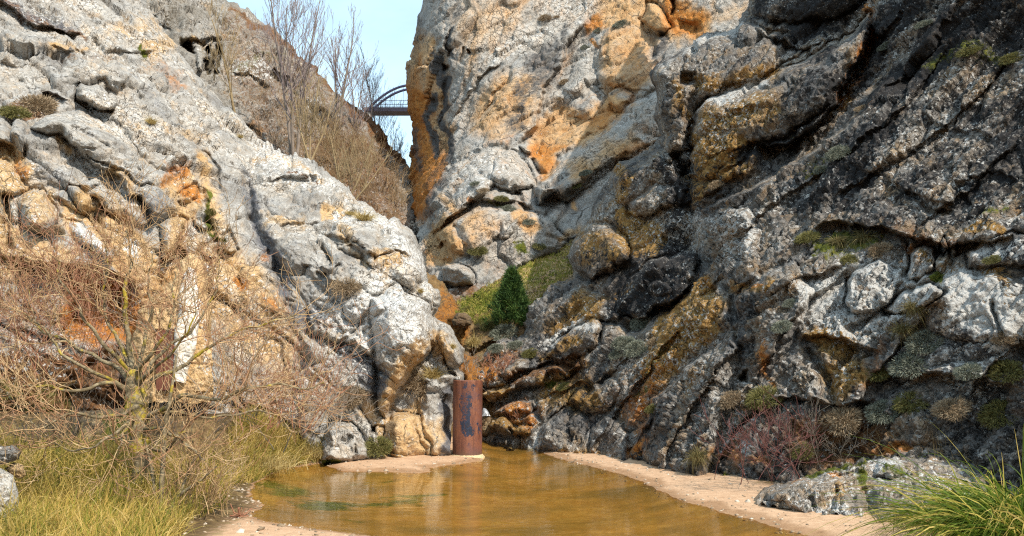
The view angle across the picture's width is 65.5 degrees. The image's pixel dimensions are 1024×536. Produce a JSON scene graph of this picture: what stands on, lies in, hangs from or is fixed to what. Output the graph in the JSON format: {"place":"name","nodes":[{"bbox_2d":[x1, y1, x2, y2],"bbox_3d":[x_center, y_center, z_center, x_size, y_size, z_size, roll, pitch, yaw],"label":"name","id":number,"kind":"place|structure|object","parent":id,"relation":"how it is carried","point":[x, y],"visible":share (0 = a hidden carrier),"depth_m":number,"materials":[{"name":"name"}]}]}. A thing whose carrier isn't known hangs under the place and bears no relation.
{"place":"outdoors","nodes":[
{"label":"outdoors","id":0,"kind":"place"},
{"bbox_2d":[0,0,464,463],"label":"cliff","id":1,"kind":"structure","parent":0,"point":[109,75],"depth_m":15.49,"materials":[{"name":"stone"}]},
{"bbox_2d":[0,103,32,119],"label":"shrub","id":2,"kind":"object","parent":1,"relation":"on","point":[8,111],"visible":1,"depth_m":15.57,"materials":[{"name":"green plant"}]},
{"bbox_2d":[11,93,59,115],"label":"cushion plant","id":3,"kind":"object","parent":1,"relation":"on","point":[44,105],"visible":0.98,"depth_m":16.02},
{"bbox_2d":[44,224,65,236],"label":"cushion plant","id":4,"kind":"object","parent":1,"relation":"on","point":[61,231],"visible":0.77,"depth_m":13.69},
{"bbox_2d":[0,168,113,387],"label":"shrub","id":5,"kind":"object","parent":1,"relation":"on","point":[19,321],"visible":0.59,"depth_m":11.42,"materials":[{"name":"plant"}]},
{"bbox_2d":[0,199,244,374],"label":"shrub","id":6,"kind":"object","parent":1,"relation":"on","point":[95,325],"visible":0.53,"depth_m":11.96,"materials":[{"name":"plant"}]},
{"bbox_2d":[132,253,213,403],"bbox_3d":[-5.834,0.959,13.802,1.398,2.795,2.799,3,-8,-25],"label":"plastered hut","id":7,"kind":"object","parent":1,"relation":"on","point":[193,348],"visible":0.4,"depth_m":12.73,"materials":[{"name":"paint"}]},
{"bbox_2d":[156,329,175,390],"bbox_3d":[-5.510,1.462,12.677,0.357,0.988,0.060,0,-7,0],"label":"door","id":8,"kind":"structure","parent":7,"relation":"in","point":[162,369],"depth_m":12.64,"materials":[{"name":"brown paint"}]},
{"bbox_2d":[197,0,248,112],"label":"bare tree","id":9,"kind":"object","parent":1,"relation":"on","point":[226,70],"visible":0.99,"depth_m":28.45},
{"bbox_2d":[328,276,363,298],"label":"cushion plant","id":10,"kind":"object","parent":1,"relation":"on","point":[337,285],"visible":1,"depth_m":14.93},
{"bbox_2d":[335,385,368,410],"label":"cushion plant","id":11,"kind":"object","parent":1,"relation":"on","point":[359,391],"visible":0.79,"depth_m":14.39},
{"bbox_2d":[339,205,383,221],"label":"grass tuft","id":12,"kind":"object","parent":1,"relation":"on","point":[362,217],"visible":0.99,"depth_m":17.07,"materials":[{"name":"plant"}]},
{"bbox_2d":[385,421,400,432],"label":"cushion plant","id":13,"kind":"object","parent":1,"relation":"on","point":[389,424],"visible":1,"depth_m":14.10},
{"bbox_2d":[399,367,435,401],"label":"cushion plant","id":14,"kind":"object","parent":1,"relation":"on","point":[416,382],"visible":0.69,"depth_m":15.03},
{"bbox_2d":[417,360,449,380],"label":"grass tuft","id":15,"kind":"object","parent":1,"relation":"on","point":[434,374],"visible":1,"depth_m":15.12,"materials":[{"name":"plant"}]},
{"bbox_2d":[460,346,483,373],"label":"shrub","id":16,"kind":"object","parent":1,"relation":"on","point":[473,360],"visible":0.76,"depth_m":19.22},
{"bbox_2d":[145,0,418,243],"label":"hill","id":17,"kind":"structure","parent":0,"point":[188,27],"depth_m":47.45,"materials":[{"name":"stone"}]},
{"bbox_2d":[247,13,278,43],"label":"bare tree","id":18,"kind":"object","parent":17,"relation":"on","point":[262,29],"visible":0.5,"depth_m":51.64,"materials":[{"name":"brown plant"}]},
{"bbox_2d":[255,0,337,155],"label":"bare tree","id":19,"kind":"object","parent":17,"relation":"on","point":[290,88],"visible":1,"depth_m":38.86,"materials":[{"name":"grey plant"}]},
{"bbox_2d":[284,57,345,159],"bbox_3d":[-9.024,-7.083,36.298,2.842,4.898,2.152,0,-7,0],"label":"bare tree","id":20,"kind":"object","parent":17,"relation":"on","point":[314,110],"visible":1,"depth_m":36.17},
{"bbox_2d":[233,59,413,221],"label":"brushwood","id":21,"kind":"object","parent":17,"relation":"on","point":[396,178],"visible":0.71,"depth_m":41.95,"materials":[{"name":"plant"}]},
{"bbox_2d":[314,3,378,129],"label":"bare tree","id":22,"kind":"object","parent":17,"relation":"on","point":[343,87],"visible":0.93,"depth_m":45.65,"materials":[{"name":"grey plant"}]},
{"bbox_2d":[331,54,379,133],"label":"bare tree","id":23,"kind":"object","parent":17,"relation":"on","point":[361,102],"visible":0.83,"depth_m":47.77,"materials":[{"name":"grey plant"}]},
{"bbox_2d":[320,118,393,199],"bbox_3d":[-6.938,-4.342,33.895,2.568,4.598,2.870,-5,-9,35],"label":"shrub","id":24,"kind":"object","parent":17,"relation":"on","point":[348,165],"visible":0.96,"depth_m":33.84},
{"bbox_2d":[352,33,406,138],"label":"bare tree","id":25,"kind":"object","parent":17,"relation":"on","point":[374,105],"visible":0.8,"depth_m":57.47,"materials":[{"name":"grey plant"}]},
{"bbox_2d":[363,84,409,116],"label":"footbridge","id":26,"kind":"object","parent":17,"relation":"on","point":[402,110],"visible":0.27,"depth_m":103.87,"materials":[{"name":"metal"}]},
{"bbox_2d":[387,121,408,158],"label":"bare tree","id":27,"kind":"object","parent":17,"relation":"on","point":[400,146],"visible":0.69,"depth_m":63.41,"materials":[{"name":"grey plant"}]},
{"bbox_2d":[227,0,422,167],"label":"sky","id":28,"kind":"structure","parent":0,"point":[392,23],"materials":[{"name":"blue"}]},
{"bbox_2d":[280,440,650,487],"bbox_3d":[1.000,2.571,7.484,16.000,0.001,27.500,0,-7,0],"label":"pebbles","id":29,"kind":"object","parent":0,"point":[497,444],"depth_m":15.54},
{"bbox_2d":[0,412,943,535],"bbox_3d":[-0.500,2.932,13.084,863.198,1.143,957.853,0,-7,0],"label":"ground","id":30,"kind":"structure","parent":0,"point":[465,500],"depth_m":10.44,"materials":[{"name":"sand"}]},
{"bbox_2d":[0,468,18,516],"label":"stone","id":31,"kind":"object","parent":30,"relation":"on","point":[6,480],"visible":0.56,"depth_m":7.45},
{"bbox_2d":[0,445,20,463],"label":"stone","id":32,"kind":"object","parent":31,"relation":"on","point":[10,457],"visible":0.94,"depth_m":7.78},
{"bbox_2d":[5,462,25,478],"bbox_3d":[-4.941,2.020,7.925,0.186,0.171,0.284,5,-9,-32],"label":"stone","id":33,"kind":"object","parent":31,"relation":"on","point":[18,473],"visible":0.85,"depth_m":7.86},
{"bbox_2d":[0,377,124,453],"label":"shrub","id":34,"kind":"object","parent":30,"relation":"on","point":[73,429],"visible":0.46,"depth_m":9.91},
{"bbox_2d":[0,395,164,452],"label":"shrub","id":35,"kind":"object","parent":30,"relation":"on","point":[71,427],"visible":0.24,"depth_m":10.16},
{"bbox_2d":[18,408,160,449],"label":"stone wall","id":36,"kind":"structure","parent":30,"relation":"on","point":[95,421],"depth_m":10.86,"materials":[{"name":"stone"}]},
{"bbox_2d":[0,399,324,535],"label":"grass","id":37,"kind":"structure","parent":30,"relation":"on","point":[56,486],"depth_m":8.69,"materials":[{"name":"plant"}]},
{"bbox_2d":[144,354,254,519],"bbox_3d":[-3.196,1.826,8.326,1.053,1.856,1.260,5,-9,-36],"label":"sapling","id":38,"kind":"object","parent":30,"relation":"on","point":[162,481],"visible":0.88,"depth_m":8.30,"materials":[{"name":"brown plant"}]},
{"bbox_2d":[0,152,404,514],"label":"bare tree","id":39,"kind":"object","parent":30,"relation":"on","point":[134,389],"visible":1,"depth_m":8.76,"materials":[{"name":"brown plant"}]},
{"bbox_2d":[109,380,309,452],"bbox_3d":[-4.047,1.974,10.391,2.773,1.040,1.376,0,-7,0],"label":"shrub","id":40,"kind":"object","parent":30,"relation":"on","point":[256,413],"visible":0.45,"depth_m":10.56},
{"bbox_2d":[84,301,345,447],"bbox_3d":[-4.087,1.515,11.535,3.603,2.068,2.682,0,-7,0],"label":"shrub","id":41,"kind":"object","parent":30,"relation":"on","point":[148,349],"visible":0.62,"depth_m":11.13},
{"bbox_2d":[230,504,251,516],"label":"twig","id":42,"kind":"object","parent":30,"relation":"on","point":[239,513],"visible":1,"depth_m":8.47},
{"bbox_2d":[50,229,447,401],"bbox_3d":[-4.242,0.864,12.704,6.272,2.523,2.987,1,-7,-8],"label":"shrub","id":43,"kind":"object","parent":30,"relation":"on","point":[244,342],"visible":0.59,"depth_m":12.41,"materials":[{"name":"plant"}]},
{"bbox_2d":[230,445,319,479],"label":"grass tussock","id":44,"kind":"object","parent":30,"relation":"on","point":[273,463],"depth_m":12.07,"materials":[{"name":"plant"}]},
{"bbox_2d":[215,282,362,432],"bbox_3d":[-3.798,1.279,13.045,3.511,2.734,2.065,-5,-9,33],"label":"shrub","id":45,"kind":"object","parent":30,"relation":"on","point":[301,384],"visible":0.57,"depth_m":12.67,"materials":[{"name":"plant"}]},
{"bbox_2d":[292,440,324,465],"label":"grass tussock","id":46,"kind":"object","parent":30,"relation":"on","point":[318,451],"depth_m":13.72,"materials":[{"name":"plant"}]},
{"bbox_2d":[275,383,390,426],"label":"shrub","id":47,"kind":"object","parent":30,"relation":"on","point":[341,406],"visible":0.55,"depth_m":13.51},
{"bbox_2d":[364,435,394,457],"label":"shrub","id":48,"kind":"object","parent":30,"relation":"on","point":[386,446],"visible":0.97,"depth_m":13.90,"materials":[{"name":"green plant"}]},
{"bbox_2d":[452,380,484,458],"bbox_3d":[-0.826,2.921,14.774,0.661,1.655,0.667,0,-7,0],"label":"steel pipe","id":49,"kind":"object","parent":30,"relation":"on","point":[467,418],"visible":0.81,"depth_m":14.57,"materials":[{"name":"metal"}]},
{"bbox_2d":[678,441,720,475],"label":"grass tuft","id":50,"kind":"object","parent":30,"relation":"on","point":[698,456],"visible":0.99,"depth_m":11.70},
{"bbox_2d":[689,384,835,483],"bbox_3d":[3.534,2.188,10.508,2.070,1.304,1.557,5,-9,-33],"label":"shrub","id":51,"kind":"object","parent":30,"relation":"on","point":[766,439],"visible":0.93,"depth_m":10.32,"materials":[{"name":"plant"}]},
{"bbox_2d":[756,454,985,522],"bbox_3d":[4.391,2.699,9.982,2.720,0.872,4.405,-4,-8,29],"label":"boulder","id":52,"kind":"object","parent":30,"relation":"on","point":[799,495],"visible":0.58,"depth_m":9.11,"materials":[{"name":"stone"}]},
{"bbox_2d":[788,426,1023,535],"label":"grass tussock","id":53,"kind":"object","parent":30,"relation":"on","point":[991,512],"depth_m":5.54,"materials":[{"name":"plant"}]},
{"bbox_2d":[859,477,967,535],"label":"grass tussock","id":54,"kind":"object","parent":30,"relation":"on","point":[897,518],"depth_m":7.39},
{"bbox_2d":[866,412,976,465],"bbox_3d":[5.246,2.256,10.033,1.504,0.956,1.446,5,-9,-35],"label":"grass tussock","id":55,"kind":"object","parent":30,"relation":"on","point":[922,450],"depth_m":9.70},
{"bbox_2d":[426,239,573,436],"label":"grassy slope","id":56,"kind":"structure","parent":0,"point":[448,309],"depth_m":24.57,"materials":[{"name":"plant"}]},
{"bbox_2d":[452,312,471,327],"bbox_3d":[-1.462,1.499,23.014,0.596,0.466,0.504,0,-7,0],"label":"boulder","id":57,"kind":"object","parent":56,"relation":"on","point":[461,320],"visible":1,"depth_m":22.84,"materials":[{"name":"stone"}]},
{"bbox_2d":[460,330,487,348],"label":"grass tuft","id":58,"kind":"object","parent":56,"relation":"on","point":[474,341],"visible":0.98,"depth_m":22.44,"materials":[{"name":"plant"}]},
{"bbox_2d":[479,321,496,330],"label":"shrub","id":59,"kind":"object","parent":56,"relation":"on","point":[490,326],"visible":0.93,"depth_m":23.09,"materials":[{"name":"green plant"}]},
{"bbox_2d":[482,417,496,436],"bbox_3d":[-0.506,3.720,18.609,0.554,0.472,0.550,0,-7,0],"label":"boulder","id":60,"kind":"object","parent":56,"relation":"on","point":[487,430],"visible":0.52,"depth_m":18.39,"materials":[{"name":"stone"}]},
{"bbox_2d":[488,323,518,340],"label":"cushion plant","id":61,"kind":"object","parent":56,"relation":"on","point":[495,333],"visible":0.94,"depth_m":22.49,"materials":[{"name":"grey plant"}]},
{"bbox_2d":[481,264,530,326],"bbox_3d":[-0.037,0.819,22.952,1.570,1.922,1.588,3,-8,-25],"label":"juniper","id":62,"kind":"object","parent":56,"relation":"on","point":[510,296],"visible":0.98,"depth_m":22.68,"materials":[{"name":"green plant"}]},
{"bbox_2d":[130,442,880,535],"bbox_3d":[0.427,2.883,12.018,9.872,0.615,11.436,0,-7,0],"label":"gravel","id":63,"kind":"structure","parent":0,"point":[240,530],"depth_m":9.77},
{"bbox_2d":[405,0,748,301],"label":"cliff central","id":64,"kind":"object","parent":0,"point":[486,108],"visible":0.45,"depth_m":36.27,"materials":[{"name":"stone"}]},
{"bbox_2d":[467,245,487,255],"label":"shrub","id":65,"kind":"object","parent":64,"relation":"on","point":[482,250],"visible":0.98,"depth_m":27.76,"materials":[{"name":"green plant"}]},
{"bbox_2d":[493,195,508,201],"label":"shrub","id":66,"kind":"object","parent":64,"relation":"on","point":[502,198],"visible":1,"depth_m":30.09,"materials":[{"name":"green plant"}]},
{"bbox_2d":[502,204,515,211],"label":"cushion plant","id":67,"kind":"object","parent":64,"relation":"on","point":[509,206],"visible":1,"depth_m":29.98,"materials":[{"name":"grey plant"}]},
{"bbox_2d":[538,14,551,20],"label":"cushion plant","id":68,"kind":"object","parent":64,"relation":"on","point":[543,16],"visible":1,"depth_m":39.72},
{"bbox_2d":[612,19,630,27],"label":"cushion plant","id":69,"kind":"object","parent":64,"relation":"on","point":[621,22],"visible":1,"depth_m":37.59,"materials":[{"name":"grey plant"}]},
{"bbox_2d":[477,0,1023,500],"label":"cliff","id":70,"kind":"structure","parent":0,"point":[757,116],"depth_m":13.69,"materials":[{"name":"stone"}]},
{"bbox_2d":[460,350,518,376],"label":"shrub","id":71,"kind":"object","parent":70,"relation":"on","point":[505,361],"visible":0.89,"depth_m":19.58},
{"bbox_2d":[482,384,508,401],"bbox_3d":[-0.296,3.079,19.601,0.896,0.458,0.502,0,-7,0],"label":"boulder","id":72,"kind":"object","parent":70,"relation":"on","point":[499,388],"visible":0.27,"depth_m":19.48,"materials":[{"name":"stone"}]},
{"bbox_2d":[487,343,504,353],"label":"cushion plant","id":73,"kind":"object","parent":70,"relation":"on","point":[498,347],"visible":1,"depth_m":21.03,"materials":[{"name":"grey plant"}]},
{"bbox_2d":[505,340,522,349],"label":"cushion plant","id":74,"kind":"object","parent":70,"relation":"on","point":[513,344],"visible":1,"depth_m":20.72,"materials":[{"name":"grey plant"}]},
{"bbox_2d":[520,347,537,358],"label":"shrub","id":75,"kind":"object","parent":70,"relation":"on","point":[528,354],"visible":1,"depth_m":19.59,"materials":[{"name":"green plant"}]},
{"bbox_2d":[556,382,569,391],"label":"shrub","id":76,"kind":"object","parent":70,"relation":"on","point":[561,385],"visible":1,"depth_m":17.46,"materials":[{"name":"green plant"}]},
{"bbox_2d":[607,349,622,359],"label":"cushion plant","id":77,"kind":"object","parent":70,"relation":"on","point":[611,356],"visible":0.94,"depth_m":16.40,"materials":[{"name":"grey plant"}]},
{"bbox_2d":[610,334,634,350],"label":"cushion plant","id":78,"kind":"object","parent":70,"relation":"on","point":[620,340],"visible":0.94,"depth_m":16.41,"materials":[{"name":"grey plant"}]},
{"bbox_2d":[623,339,647,357],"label":"cushion plant","id":79,"kind":"object","parent":70,"relation":"on","point":[628,351],"visible":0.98,"depth_m":15.87,"materials":[{"name":"grey plant"}]},
{"bbox_2d":[629,317,650,330],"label":"cushion plant","id":80,"kind":"object","parent":70,"relation":"on","point":[636,324],"visible":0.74,"depth_m":17.21,"materials":[{"name":"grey plant"}]},
{"bbox_2d":[644,403,656,413],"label":"shrub","id":81,"kind":"object","parent":70,"relation":"on","point":[650,408],"visible":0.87,"depth_m":13.63,"materials":[{"name":"green plant"}]},
{"bbox_2d":[708,180,724,189],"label":"cushion plant","id":82,"kind":"object","parent":70,"relation":"on","point":[715,183],"visible":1,"depth_m":17.10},
{"bbox_2d":[718,390,745,409],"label":"cushion plant","id":83,"kind":"object","parent":70,"relation":"on","point":[726,400],"visible":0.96,"depth_m":12.04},
{"bbox_2d":[742,384,782,411],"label":"shrub","id":84,"kind":"object","parent":70,"relation":"on","point":[753,397],"visible":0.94,"depth_m":11.58,"materials":[{"name":"green plant"}]},
{"bbox_2d":[770,319,792,332],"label":"cushion plant","id":85,"kind":"object","parent":70,"relation":"on","point":[776,327],"visible":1,"depth_m":11.75,"materials":[{"name":"grey plant"}]},
{"bbox_2d":[781,298,797,307],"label":"cushion plant","id":86,"kind":"object","parent":70,"relation":"on","point":[788,301],"visible":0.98,"depth_m":12.06,"materials":[{"name":"grey plant"}]},
{"bbox_2d":[788,441,813,460],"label":"shrub","id":87,"kind":"object","parent":70,"relation":"on","point":[793,452],"visible":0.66,"depth_m":10.72,"materials":[{"name":"green plant"}]},
{"bbox_2d":[793,229,821,244],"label":"shrub","id":88,"kind":"object","parent":70,"relation":"on","point":[803,237],"visible":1,"depth_m":13.14,"materials":[{"name":"green plant"}]},
{"bbox_2d":[759,387,880,470],"bbox_3d":[4.113,2.132,10.489,1.407,1.121,1.363,0,-7,0],"label":"shrub","id":89,"kind":"object","parent":70,"relation":"on","point":[815,429],"visible":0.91,"depth_m":10.40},
{"bbox_2d":[813,165,827,173],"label":"cushion plant","id":90,"kind":"object","parent":70,"relation":"on","point":[821,168],"visible":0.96,"depth_m":14.31,"materials":[{"name":"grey plant"}]},
{"bbox_2d":[823,144,850,161],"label":"cushion plant","id":91,"kind":"object","parent":70,"relation":"on","point":[834,153],"visible":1,"depth_m":13.94,"materials":[{"name":"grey plant"}]},
{"bbox_2d":[821,232,853,254],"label":"grass tuft","id":92,"kind":"object","parent":70,"relation":"on","point":[835,240],"visible":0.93,"depth_m":12.62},
{"bbox_2d":[817,406,864,437],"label":"cushion plant","id":93,"kind":"object","parent":70,"relation":"on","point":[851,417],"visible":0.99,"depth_m":10.58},
{"bbox_2d":[837,254,859,264],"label":"shrub","id":94,"kind":"object","parent":70,"relation":"on","point":[845,259],"visible":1,"depth_m":12.18,"materials":[{"name":"green plant"}]},
{"bbox_2d":[844,226,893,252],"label":"grass tuft","id":95,"kind":"object","parent":70,"relation":"on","point":[860,237],"visible":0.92,"depth_m":12.38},
{"bbox_2d":[863,366,889,382],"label":"shrub","id":96,"kind":"object","parent":70,"relation":"on","point":[879,375],"visible":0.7,"depth_m":10.62,"materials":[{"name":"green plant"}]},
{"bbox_2d":[864,241,892,259],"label":"cushion plant","id":97,"kind":"object","parent":70,"relation":"on","point":[876,249],"visible":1,"depth_m":11.94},
{"bbox_2d":[876,41,887,51],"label":"cushion plant","id":98,"kind":"object","parent":70,"relation":"on","point":[883,46],"visible":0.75,"depth_m":16.40,"materials":[{"name":"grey plant"}]},
{"bbox_2d":[863,399,901,424],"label":"cushion plant","id":99,"kind":"object","parent":70,"relation":"on","point":[877,406],"visible":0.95,"depth_m":10.39,"materials":[{"name":"grey plant"}]},
{"bbox_2d":[885,318,917,349],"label":"grass tuft","id":100,"kind":"object","parent":70,"relation":"on","point":[903,329],"visible":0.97,"depth_m":10.44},
{"bbox_2d":[886,350,932,378],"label":"cushion plant","id":101,"kind":"object","parent":70,"relation":"on","point":[906,359],"visible":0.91,"depth_m":10.21,"materials":[{"name":"grey plant"}]},
{"bbox_2d":[890,390,929,415],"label":"shrub","id":102,"kind":"object","parent":70,"relation":"on","point":[905,403],"visible":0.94,"depth_m":10.19,"materials":[{"name":"green plant"}]},
{"bbox_2d":[896,296,930,332],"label":"grass tuft","id":103,"kind":"object","parent":70,"relation":"on","point":[909,307],"visible":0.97,"depth_m":10.34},
{"bbox_2d":[914,19,933,29],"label":"cushion plant","id":104,"kind":"object","parent":70,"relation":"on","point":[925,23],"visible":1,"depth_m":14.75,"materials":[{"name":"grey plant"}]},
{"bbox_2d":[904,329,944,355],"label":"cushion plant","id":105,"kind":"object","parent":70,"relation":"on","point":[911,345],"visible":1,"depth_m":10.23,"materials":[{"name":"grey plant"}]},
{"bbox_2d":[929,395,972,423],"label":"cushion plant","id":106,"kind":"object","parent":70,"relation":"on","point":[940,408],"visible":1,"depth_m":9.67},
{"bbox_2d":[952,362,982,380],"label":"cushion plant","id":107,"kind":"object","parent":70,"relation":"on","point":[975,367],"visible":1,"depth_m":9.48,"materials":[{"name":"grey plant"}]},
{"bbox_2d":[954,45,982,57],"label":"shrub","id":108,"kind":"object","parent":70,"relation":"on","point":[961,53],"visible":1,"depth_m":13.16,"materials":[{"name":"green plant"}]},
{"bbox_2d":[980,255,1001,264],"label":"shrub","id":109,"kind":"object","parent":70,"relation":"on","point":[993,258],"visible":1,"depth_m":10.06,"materials":[{"name":"green plant"}]},
{"bbox_2d":[977,397,1018,429],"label":"shrub","id":110,"kind":"object","parent":70,"relation":"on","point":[997,407],"visible":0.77,"depth_m":9.56,"materials":[{"name":"green plant"}]},
{"bbox_2d":[991,331,1017,345],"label":"cushion plant","id":111,"kind":"object","parent":70,"relation":"on","point":[1002,337],"visible":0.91,"depth_m":9.39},
{"bbox_2d":[987,358,1023,384],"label":"shrub","id":112,"kind":"object","parent":70,"relation":"on","point":[1003,365],"visible":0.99,"depth_m":9.42,"materials":[{"name":"green plant"}]},
{"bbox_2d":[997,50,1023,65],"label":"shrub","id":113,"kind":"object","parent":70,"relation":"on","point":[1008,57],"visible":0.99,"depth_m":12.61,"materials":[{"name":"green plant"}]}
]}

